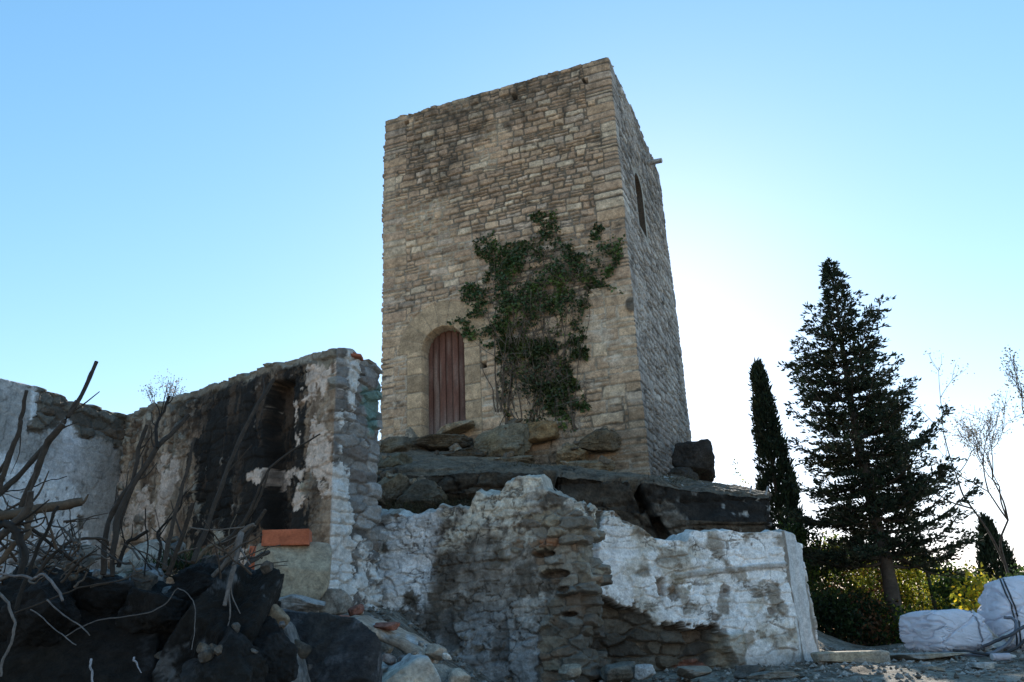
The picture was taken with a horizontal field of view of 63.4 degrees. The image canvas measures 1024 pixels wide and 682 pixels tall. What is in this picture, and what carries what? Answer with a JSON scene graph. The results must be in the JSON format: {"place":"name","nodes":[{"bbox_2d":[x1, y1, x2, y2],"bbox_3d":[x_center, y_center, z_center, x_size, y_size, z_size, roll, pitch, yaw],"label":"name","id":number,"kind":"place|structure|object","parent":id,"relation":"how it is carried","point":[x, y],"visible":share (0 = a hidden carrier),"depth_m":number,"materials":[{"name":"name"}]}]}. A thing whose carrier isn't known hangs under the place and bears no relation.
{"place":"outdoors","nodes":[
{"label":"outdoors","id":0,"kind":"place"},
{"bbox_2d":[0,0,1023,602],"label":"sky","id":1,"kind":"structure","parent":0,"point":[193,190],"materials":[{"name":"blue"}]},
{"bbox_2d":[318,602,1023,681],"bbox_3d":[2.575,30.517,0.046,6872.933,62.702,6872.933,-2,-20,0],"label":"ground","id":2,"kind":"structure","parent":0,"point":[825,640],"depth_m":9.55,"materials":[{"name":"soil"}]},
{"bbox_2d":[0,592,16,676],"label":"dead branch","id":3,"kind":"object","parent":2,"relation":"on","point":[3,597],"visible":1,"depth_m":2.66,"materials":[{"name":"grey wood"}]},
{"bbox_2d":[0,390,28,494],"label":"dead branch","id":4,"kind":"object","parent":2,"relation":"on","point":[12,449],"visible":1,"depth_m":3.39,"materials":[{"name":"brown wood"}]},
{"bbox_2d":[0,504,46,564],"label":"dead branch","id":5,"kind":"object","parent":2,"relation":"on","point":[9,550],"visible":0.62,"depth_m":3.21,"materials":[{"name":"brown wood"}]},
{"bbox_2d":[0,471,48,541],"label":"dead branch","id":6,"kind":"object","parent":2,"relation":"on","point":[25,510],"visible":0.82,"depth_m":3.20,"materials":[{"name":"brown wood"}]},
{"bbox_2d":[0,499,49,579],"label":"dead branch","id":7,"kind":"object","parent":2,"relation":"on","point":[15,530],"visible":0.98,"depth_m":3.06,"materials":[{"name":"brown wood"}]},
{"bbox_2d":[0,573,63,600],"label":"dead branch","id":8,"kind":"object","parent":2,"relation":"on","point":[50,580],"visible":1,"depth_m":2.86,"materials":[{"name":"grey wood"}]},
{"bbox_2d":[0,423,64,539],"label":"dead branch","id":9,"kind":"object","parent":2,"relation":"on","point":[53,434],"visible":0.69,"depth_m":3.62,"materials":[{"name":"brown wood"}]},
{"bbox_2d":[0,361,99,496],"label":"dead branch","id":10,"kind":"object","parent":9,"relation":"on","point":[27,465],"visible":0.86,"depth_m":3.80,"materials":[{"name":"brown wood"}]},
{"bbox_2d":[11,519,89,571],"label":"dead branch","id":11,"kind":"object","parent":9,"relation":"attached to","point":[47,541],"visible":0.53,"depth_m":3.56,"materials":[{"name":"brown wood"}]},
{"bbox_2d":[14,505,59,609],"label":"dead branch","id":12,"kind":"object","parent":2,"relation":"on","point":[28,573],"visible":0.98,"depth_m":3.23,"materials":[{"name":"brown wood"}]},
{"bbox_2d":[8,545,75,564],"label":"stone","id":13,"kind":"object","parent":2,"relation":"on","point":[12,561],"visible":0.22,"depth_m":4.98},
{"bbox_2d":[0,378,126,582],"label":"plastered wall","id":14,"kind":"structure","parent":2,"relation":"on","point":[84,454],"depth_m":10.48,"materials":[{"name":"paint"}]},
{"bbox_2d":[34,537,117,580],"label":"dead branch","id":15,"kind":"object","parent":2,"relation":"on","point":[46,561],"visible":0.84,"depth_m":3.69,"materials":[{"name":"brown wood"}]},
{"bbox_2d":[109,413,189,556],"bbox_3d":[-1.746,0.681,4.002,0.309,0.724,0.065,16,-27,-40],"label":"dead branch","id":16,"kind":"object","parent":15,"relation":"on","point":[132,485],"visible":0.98,"depth_m":3.96,"materials":[{"name":"brown wood"}]},
{"bbox_2d":[151,380,175,447],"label":"dead branch","id":17,"kind":"object","parent":16,"relation":"attached to","point":[167,402],"visible":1,"depth_m":4.11,"materials":[{"name":"brown wood"}]},
{"bbox_2d":[0,565,173,681],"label":"boulder","id":18,"kind":"object","parent":2,"relation":"on","point":[109,648],"visible":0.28,"depth_m":3.71,"materials":[{"name":"stone"}]},
{"bbox_2d":[0,577,81,646],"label":"boulder","id":19,"kind":"object","parent":18,"relation":"on","point":[34,629],"visible":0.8,"depth_m":3.65,"materials":[{"name":"stone"}]},
{"bbox_2d":[0,519,109,581],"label":"dead branch","id":20,"kind":"object","parent":18,"relation":"on","point":[2,578],"visible":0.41,"depth_m":4.16,"materials":[{"name":"brown wood"}]},
{"bbox_2d":[69,576,134,617],"bbox_3d":[-1.961,1.249,3.942,0.294,0.234,0.361,8,-23,-27],"label":"boulder","id":21,"kind":"object","parent":18,"relation":"on","point":[107,600],"visible":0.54,"depth_m":3.84,"materials":[{"name":"stone"}]},
{"bbox_2d":[110,470,133,576],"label":"dead branch","id":22,"kind":"object","parent":21,"relation":"on","point":[112,567],"visible":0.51,"depth_m":3.99,"materials":[{"name":"brown wood"}]},
{"bbox_2d":[100,425,153,574],"bbox_3d":[-1.854,0.753,3.990,0.181,0.732,0.077,17,-28,-42],"label":"dead branch","id":23,"kind":"object","parent":18,"relation":"on","point":[112,513],"visible":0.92,"depth_m":3.94,"materials":[{"name":"brown wood"}]},
{"bbox_2d":[116,520,148,567],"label":"dead branch","id":24,"kind":"object","parent":23,"relation":"attached to","point":[127,542],"visible":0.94,"depth_m":3.94,"materials":[{"name":"brown wood"}]},
{"bbox_2d":[130,569,157,587],"bbox_3d":[-1.877,1.226,4.229,0.132,0.121,0.096,5,-22,-19],"label":"rubble piece","id":25,"kind":"object","parent":18,"relation":"on","point":[150,575],"visible":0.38,"depth_m":4.21,"materials":[{"name":"stone"}]},
{"bbox_2d":[115,587,189,634],"bbox_3d":[-1.670,1.271,3.875,0.306,0.229,0.276,-10,-22,18],"label":"boulder","id":26,"kind":"object","parent":18,"relation":"on","point":[165,619],"visible":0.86,"depth_m":3.79,"materials":[{"name":"stone"}]},
{"bbox_2d":[158,500,195,575],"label":"dead branch","id":27,"kind":"object","parent":26,"relation":"on","point":[173,558],"visible":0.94,"depth_m":4.03,"materials":[{"name":"brown wood"}]},
{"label":"dead twig","id":28,"kind":"object","parent":26,"relation":"on","visible":0},
{"bbox_2d":[142,559,162,576],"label":"dead twig","id":29,"kind":"object","parent":28,"relation":"on","point":[157,570],"visible":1,"depth_m":3.81,"materials":[{"name":"brown wood"}]},
{"bbox_2d":[162,437,195,570],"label":"dead branch","id":30,"kind":"object","parent":29,"relation":"on","point":[167,547],"visible":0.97,"depth_m":3.83,"materials":[{"name":"brown wood"}]},
{"bbox_2d":[124,543,219,577],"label":"grass tuft","id":31,"kind":"object","parent":18,"relation":"on","point":[180,564],"visible":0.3,"depth_m":4.56,"materials":[{"name":"brown plant"}]},
{"bbox_2d":[155,482,195,568],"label":"dead branch","id":32,"kind":"object","parent":18,"relation":"on","point":[159,533],"visible":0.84,"depth_m":4.10,"materials":[{"name":"brown wood"}]},
{"bbox_2d":[161,583,199,650],"bbox_3d":[-1.648,1.641,4.094,0.901,0.927,0.803,-2,-20,0],"label":"boulder","id":33,"kind":"object","parent":18,"relation":"on","point":[171,590],"visible":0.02,"depth_m":3.95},
{"bbox_2d":[172,563,222,600],"bbox_3d":[-1.529,1.219,4.104,0.279,0.245,0.310,-2,-20,0],"label":"boulder","id":34,"kind":"object","parent":33,"relation":"on","point":[193,580],"visible":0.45,"depth_m":4.01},
{"bbox_2d":[195,514,247,563],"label":"dead branch","id":35,"kind":"object","parent":34,"relation":"on","point":[203,551],"visible":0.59,"depth_m":4.22,"materials":[{"name":"brown wood"}]},
{"bbox_2d":[218,433,320,546],"bbox_3d":[-1.245,0.761,4.280,0.479,0.586,0.032,2,-21,-13],"label":"dead branch","id":36,"kind":"object","parent":35,"relation":"on","point":[234,532],"visible":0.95,"depth_m":4.25,"materials":[{"name":"brown wood"}]},
{"bbox_2d":[152,561,283,681],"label":"boulder","id":37,"kind":"object","parent":18,"relation":"on","point":[256,594],"visible":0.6,"depth_m":3.68,"materials":[{"name":"stone"}]},
{"bbox_2d":[198,523,253,577],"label":"dead branch","id":38,"kind":"object","parent":37,"relation":"on","point":[215,573],"visible":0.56,"depth_m":3.91,"materials":[{"name":"brown wood"}]},
{"bbox_2d":[191,378,274,563],"bbox_3d":[-1.394,0.610,4.228,0.151,1.039,0.413,-13,-23,25],"label":"dead branch","id":39,"kind":"object","parent":37,"relation":"on","point":[215,502],"visible":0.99,"depth_m":4.20,"materials":[{"name":"brown wood"}]},
{"bbox_2d":[223,531,250,625],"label":"dead branch","id":40,"kind":"object","parent":37,"relation":"on","point":[233,570],"visible":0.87,"depth_m":3.74,"materials":[{"name":"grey wood"}]},
{"bbox_2d":[66,588,195,649],"bbox_3d":[-1.467,1.085,3.213,0.546,0.231,0.039,-6,-21,10],"label":"dead branch","id":41,"kind":"object","parent":2,"relation":"on","point":[144,613],"visible":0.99,"depth_m":3.23,"materials":[{"name":"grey wood"}]},
{"bbox_2d":[115,539,168,570],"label":"stone","id":42,"kind":"object","parent":2,"relation":"on","point":[129,555],"visible":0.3,"depth_m":4.73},
{"bbox_2d":[138,369,187,402],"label":"twiggy shrub","id":43,"kind":"object","parent":2,"relation":"on","point":[170,390],"visible":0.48,"depth_m":13.73,"materials":[{"name":"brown plant"}]},
{"bbox_2d":[179,625,268,681],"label":"boulder","id":44,"kind":"object","parent":2,"relation":"on","point":[237,659],"visible":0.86,"depth_m":3.49,"materials":[{"name":"stone"}]},
{"bbox_2d":[253,616,298,681],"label":"boulder","id":45,"kind":"object","parent":44,"relation":"on","point":[276,646],"visible":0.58,"depth_m":3.70,"materials":[{"name":"stone"}]},
{"bbox_2d":[268,604,289,628],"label":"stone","id":46,"kind":"object","parent":45,"relation":"on","point":[278,613],"visible":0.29,"depth_m":3.88,"materials":[{"name":"stone"}]},
{"bbox_2d":[107,348,383,610],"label":"burnt wall","id":47,"kind":"structure","parent":2,"relation":"on","point":[324,487],"depth_m":9.78,"materials":[{"name":"paint"}]},
{"bbox_2d":[254,542,331,599],"bbox_3d":[-1.646,1.745,6.207,0.575,0.473,0.428,2,-21,-11],"label":"concrete block","id":48,"kind":"object","parent":2,"relation":"on","point":[306,571],"depth_m":6.07,"materials":[{"name":"concrete"}]},
{"bbox_2d":[261,529,311,546],"bbox_3d":[-1.692,1.492,6.250,0.344,0.118,0.202,0,-21,-7],"label":"brick","id":49,"kind":"object","parent":48,"relation":"on","point":[292,537],"visible":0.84,"depth_m":6.16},
{"bbox_2d":[283,622,310,681],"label":"boulder","id":50,"kind":"object","parent":2,"relation":"on","point":[290,632],"visible":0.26,"depth_m":4.23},
{"bbox_2d":[294,639,311,658],"bbox_3d":[-1.087,1.585,4.270,0.110,0.097,0.074,17,-28,-41],"label":"rubble piece","id":51,"kind":"object","parent":50,"relation":"on","point":[304,650],"visible":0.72,"depth_m":4.25,"materials":[{"name":"stone"}]},
{"bbox_2d":[278,594,325,612],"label":"stone","id":52,"kind":"object","parent":2,"relation":"on","point":[298,603],"visible":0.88,"depth_m":5.63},
{"bbox_2d":[283,609,382,681],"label":"boulder","id":53,"kind":"object","parent":2,"relation":"on","point":[346,649],"visible":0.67,"depth_m":4.37,"materials":[{"name":"stone"}]},
{"bbox_2d":[319,588,352,614],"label":"stone","id":54,"kind":"object","parent":2,"relation":"on","point":[338,601],"visible":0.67,"depth_m":6.22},
{"bbox_2d":[382,653,440,681],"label":"masonry lump","id":55,"kind":"object","parent":2,"relation":"on","point":[408,667],"visible":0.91,"depth_m":4.91,"materials":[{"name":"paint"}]},
{"bbox_2d":[433,663,451,680],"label":"stone","id":56,"kind":"object","parent":55,"relation":"on","point":[443,670],"visible":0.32,"depth_m":5.15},
{"bbox_2d":[351,615,437,663],"bbox_3d":[-0.811,2.044,5.679,0.613,0.389,0.669,-2,-20,0],"label":"stone slab","id":57,"kind":"object","parent":56,"relation":"on","point":[402,640],"depth_m":5.49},
{"bbox_2d":[373,622,399,630],"bbox_3d":[-0.835,1.913,5.559,0.155,0.060,0.164,-10,-22,18],"label":"rubble bit","id":58,"kind":"object","parent":57,"relation":"on","point":[390,626],"visible":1,"depth_m":5.52,"materials":[{"name":"brick"}]},
{"bbox_2d":[425,643,447,660],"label":"stone","id":59,"kind":"object","parent":56,"relation":"on","point":[433,651],"visible":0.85,"depth_m":5.30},
{"bbox_2d":[448,668,470,681],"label":"stone","id":60,"kind":"object","parent":2,"relation":"on","point":[457,675],"visible":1,"depth_m":5.07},
{"bbox_2d":[375,474,612,681],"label":"rubble wall","id":61,"kind":"structure","parent":2,"relation":"on","point":[510,579],"depth_m":9.92,"materials":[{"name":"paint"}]},
{"bbox_2d":[379,57,691,475],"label":"stone tower","id":62,"kind":"structure","parent":2,"relation":"on","point":[459,176],"depth_m":19.09,"materials":[{"name":"brown stone"}]},
{"bbox_2d":[429,330,465,433],"bbox_3d":[-1.408,1.015,18.707,1.118,2.705,0.057,-10,-22,19],"label":"door","id":63,"kind":"structure","parent":62,"relation":"in","point":[446,352],"depth_m":18.75,"materials":[{"name":"brown wood"}]},
{"bbox_2d":[447,209,625,436],"bbox_3d":[0.473,-0.457,17.887,4.301,5.389,0.494,-10,-22,19],"label":"ivy","id":64,"kind":"object","parent":62,"relation":"attached to","point":[533,352],"visible":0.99,"depth_m":17.87,"materials":[{"name":"green plant"}]},
{"bbox_2d":[558,664,581,679],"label":"stone","id":65,"kind":"object","parent":2,"relation":"on","point":[569,671],"visible":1,"depth_m":8.81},
{"bbox_2d":[377,449,772,539],"bbox_3d":[-0.446,4.046,17.232,11.530,4.473,10.837,4,-22,-18],"label":"rock outcrop","id":66,"kind":"object","parent":2,"relation":"on","point":[660,509],"visible":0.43,"depth_m":13.28,"materials":[{"name":"stone"}]},
{"bbox_2d":[377,473,410,504],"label":"boulder","id":67,"kind":"object","parent":66,"relation":"on","point":[395,487],"visible":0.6,"depth_m":13.41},
{"bbox_2d":[377,452,412,467],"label":"boulder","id":68,"kind":"object","parent":66,"relation":"on","point":[397,459],"visible":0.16,"depth_m":14.44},
{"bbox_2d":[380,436,423,452],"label":"boulder","id":69,"kind":"object","parent":66,"relation":"on","point":[396,444],"visible":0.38,"depth_m":17.52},
{"bbox_2d":[394,479,447,513],"bbox_3d":[-1.488,2.596,13.475,0.917,0.613,0.747,-2,-20,0],"label":"boulder","id":70,"kind":"object","parent":66,"relation":"on","point":[420,489],"visible":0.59,"depth_m":13.21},
{"bbox_2d":[383,490,471,513],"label":"dry weeds","id":71,"kind":"object","parent":66,"relation":"on","point":[450,501],"visible":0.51,"depth_m":13.14,"materials":[{"name":"brown plant"}]},
{"bbox_2d":[416,433,473,451],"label":"boulder","id":72,"kind":"object","parent":66,"relation":"on","point":[438,442],"visible":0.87,"depth_m":17.25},
{"bbox_2d":[436,420,474,434],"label":"boulder","id":73,"kind":"object","parent":72,"relation":"on","point":[460,427],"visible":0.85,"depth_m":17.52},
{"bbox_2d":[428,447,486,456],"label":"boulder","id":74,"kind":"object","parent":66,"relation":"on","point":[472,451],"visible":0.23,"depth_m":16.52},
{"bbox_2d":[474,422,532,456],"bbox_3d":[-0.235,2.153,16.975,1.272,0.787,0.870,-11,-22,22],"label":"boulder","id":75,"kind":"object","parent":66,"relation":"on","point":[501,440],"visible":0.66,"depth_m":16.67,"materials":[{"name":"stone"}]},
{"bbox_2d":[523,420,559,443],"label":"boulder","id":76,"kind":"object","parent":75,"relation":"on","point":[543,431],"visible":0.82,"depth_m":16.82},
{"bbox_2d":[481,455,536,464],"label":"boulder","id":77,"kind":"object","parent":66,"relation":"on","point":[529,458],"visible":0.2,"depth_m":16.13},
{"bbox_2d":[553,460,615,470],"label":"boulder","id":78,"kind":"object","parent":66,"relation":"on","point":[597,465],"visible":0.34,"depth_m":15.81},
{"bbox_2d":[555,444,588,464],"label":"boulder","id":79,"kind":"object","parent":78,"relation":"on","point":[565,453],"visible":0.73,"depth_m":16.30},
{"bbox_2d":[578,428,621,452],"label":"boulder","id":80,"kind":"object","parent":79,"relation":"on","point":[602,440],"visible":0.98,"depth_m":16.28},
{"bbox_2d":[601,661,635,681],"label":"stone","id":81,"kind":"object","parent":2,"relation":"on","point":[622,671],"visible":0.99,"depth_m":9.13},
{"bbox_2d":[634,664,655,679],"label":"stone","id":82,"kind":"object","parent":2,"relation":"on","point":[644,671],"visible":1,"depth_m":9.12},
{"bbox_2d":[676,665,711,678],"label":"stone","id":83,"kind":"object","parent":2,"relation":"on","point":[689,672],"visible":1,"depth_m":9.13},
{"bbox_2d":[590,510,819,673],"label":"whitewashed wall","id":84,"kind":"structure","parent":2,"relation":"on","point":[721,598],"depth_m":11.02,"materials":[{"name":"paint"}]},
{"bbox_2d":[733,665,765,678],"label":"stone","id":85,"kind":"object","parent":2,"relation":"on","point":[743,671],"visible":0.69,"depth_m":9.03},
{"bbox_2d":[747,671,798,679],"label":"stone","id":86,"kind":"object","parent":2,"relation":"on","point":[776,675],"visible":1,"depth_m":8.37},
{"bbox_2d":[748,357,813,597],"bbox_3d":[7.035,3.992,21.883,1.462,7.570,1.409,-13,-23,26],"label":"cypress tree","id":87,"kind":"object","parent":2,"relation":"on","point":[769,439],"visible":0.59,"depth_m":22.08,"materials":[{"name":"green plant"}]},
{"bbox_2d":[778,510,857,633],"bbox_3d":[6.733,5.351,18.765,2.209,3.014,1.786,-2,-20,0],"label":"shrub","id":88,"kind":"object","parent":2,"relation":"on","point":[797,532],"visible":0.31,"depth_m":18.69,"materials":[{"name":"green plant"}]},
{"bbox_2d":[810,582,870,644],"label":"shrub","id":89,"kind":"object","parent":2,"relation":"on","point":[826,612],"visible":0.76,"depth_m":16.38,"materials":[{"name":"green plant"}]},
{"bbox_2d":[811,529,888,644],"bbox_3d":[7.687,5.774,19.094,2.204,2.915,1.833,-2,-20,0],"label":"shrub","id":90,"kind":"object","parent":2,"relation":"on","point":[861,571],"visible":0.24,"depth_m":18.87,"materials":[{"name":"green plant"}]},
{"bbox_2d":[810,650,890,663],"bbox_3d":[4.362,4.131,10.771,0.916,0.203,0.712,-5,-21,6],"label":"concrete slab","id":91,"kind":"object","parent":2,"relation":"on","point":[862,656],"depth_m":10.47,"materials":[{"name":"concrete"}]},
{"bbox_2d":[833,584,900,646],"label":"shrub","id":92,"kind":"object","parent":2,"relation":"on","point":[873,638],"visible":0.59,"depth_m":16.62,"materials":[{"name":"green plant"}]},
{"bbox_2d":[777,257,985,643],"bbox_3d":[7.775,2.311,18.294,4.013,9.048,4.369,-2,-20,0],"label":"conifer tree","id":93,"kind":"object","parent":2,"relation":"on","point":[875,481],"visible":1,"depth_m":17.66,"materials":[{"name":"green plant"}]},
{"bbox_2d":[842,560,922,643],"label":"shrub","id":94,"kind":"object","parent":2,"relation":"on","point":[878,578],"visible":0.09,"depth_m":19.53,"materials":[{"name":"green plant"}]},
{"bbox_2d":[876,594,922,644],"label":"shrub","id":95,"kind":"object","parent":2,"relation":"on","point":[897,638],"visible":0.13,"depth_m":16.36,"materials":[{"name":"green plant"}]},
{"bbox_2d":[867,382,937,609],"bbox_3d":[9.231,3.912,19.380,1.479,6.297,1.948,-2,-20,0],"label":"bare tree","id":96,"kind":"object","parent":2,"relation":"on","point":[927,574],"visible":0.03,"depth_m":19.58,"materials":[{"name":"brown plant"}]},
{"bbox_2d":[878,557,958,618],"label":"shrub","id":97,"kind":"object","parent":2,"relation":"on","point":[917,576],"visible":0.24,"depth_m":19.17,"materials":[{"name":"green plant"}]},
{"bbox_2d":[818,350,1022,576],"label":"bare tree","id":98,"kind":"object","parent":2,"relation":"on","point":[971,432],"visible":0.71,"depth_m":22.59,"materials":[{"name":"brown plant"}]},
{"bbox_2d":[890,652,970,659],"bbox_3d":[5.432,4.194,11.045,0.982,0.083,0.930,-2,-20,0],"label":"paving slab","id":99,"kind":"object","parent":2,"relation":"on","point":[920,656],"depth_m":10.65,"materials":[{"name":"stone"}]},
{"bbox_2d":[898,609,992,652],"bbox_3d":[6.213,4.159,11.893,1.006,0.599,0.939,2,-21,-13],"label":"bulk bag","id":100,"kind":"object","parent":2,"relation":"on","point":[937,630],"visible":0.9,"depth_m":11.55,"materials":[{"name":"fabric"}]},
{"bbox_2d":[919,560,987,609],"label":"shrub","id":101,"kind":"object","parent":2,"relation":"on","point":[943,592],"visible":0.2,"depth_m":18.08,"materials":[{"name":"green plant"}]},
{"bbox_2d":[949,562,994,612],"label":"shrub","id":102,"kind":"object","parent":2,"relation":"on","point":[978,582],"visible":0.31,"depth_m":16.17,"materials":[{"name":"green plant"}]},
{"bbox_2d":[942,616,1017,656],"bbox_3d":[6.285,3.937,11.059,1.203,0.503,0.290,3,-21,-14],"label":"hose","id":103,"kind":"object","parent":2,"relation":"on","point":[1006,644],"visible":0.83,"depth_m":10.96,"materials":[{"name":"rubber"}]},
{"bbox_2d":[967,662,994,669],"bbox_3d":[5.377,3.727,9.516,0.213,0.076,0.355,-6,-21,11],"label":"stone plate","id":104,"kind":"object","parent":2,"relation":"on","point":[982,665],"visible":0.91,"depth_m":9.37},
{"bbox_2d":[971,511,1023,583],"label":"cypress tree","id":105,"kind":"object","parent":2,"relation":"on","point":[988,556],"visible":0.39,"depth_m":24.91,"materials":[{"name":"green plant"}]},
{"bbox_2d":[977,575,1023,649],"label":"bulk bag","id":106,"kind":"object","parent":2,"relation":"on","point":[999,599],"visible":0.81,"depth_m":11.78,"materials":[{"name":"fabric"}]},
{"bbox_2d":[999,347,1023,425],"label":"bare tree","id":107,"kind":"object","parent":2,"relation":"on","point":[1017,378],"visible":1,"depth_m":20.92,"materials":[{"name":"brown plant"}]},
{"bbox_2d":[668,467,698,479],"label":"boulder","id":108,"kind":"object","parent":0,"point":[682,471],"visible":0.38,"depth_m":17.72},
{"bbox_2d":[671,439,715,481],"bbox_3d":[4.115,2.756,18.766,0.970,0.905,1.068,-8,-21,14],"label":"boulder","id":109,"kind":"object","parent":108,"relation":"on","point":[699,455],"visible":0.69,"depth_m":18.34,"materials":[{"name":"stone"}]},
{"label":"dead twig","id":110,"kind":"object","parent":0,"visible":0},
{"bbox_2d":[0,494,88,520],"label":"dead branch","id":111,"kind":"object","parent":110,"relation":"on","point":[68,504],"visible":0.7,"depth_m":3.46,"materials":[{"name":"brown wood"}]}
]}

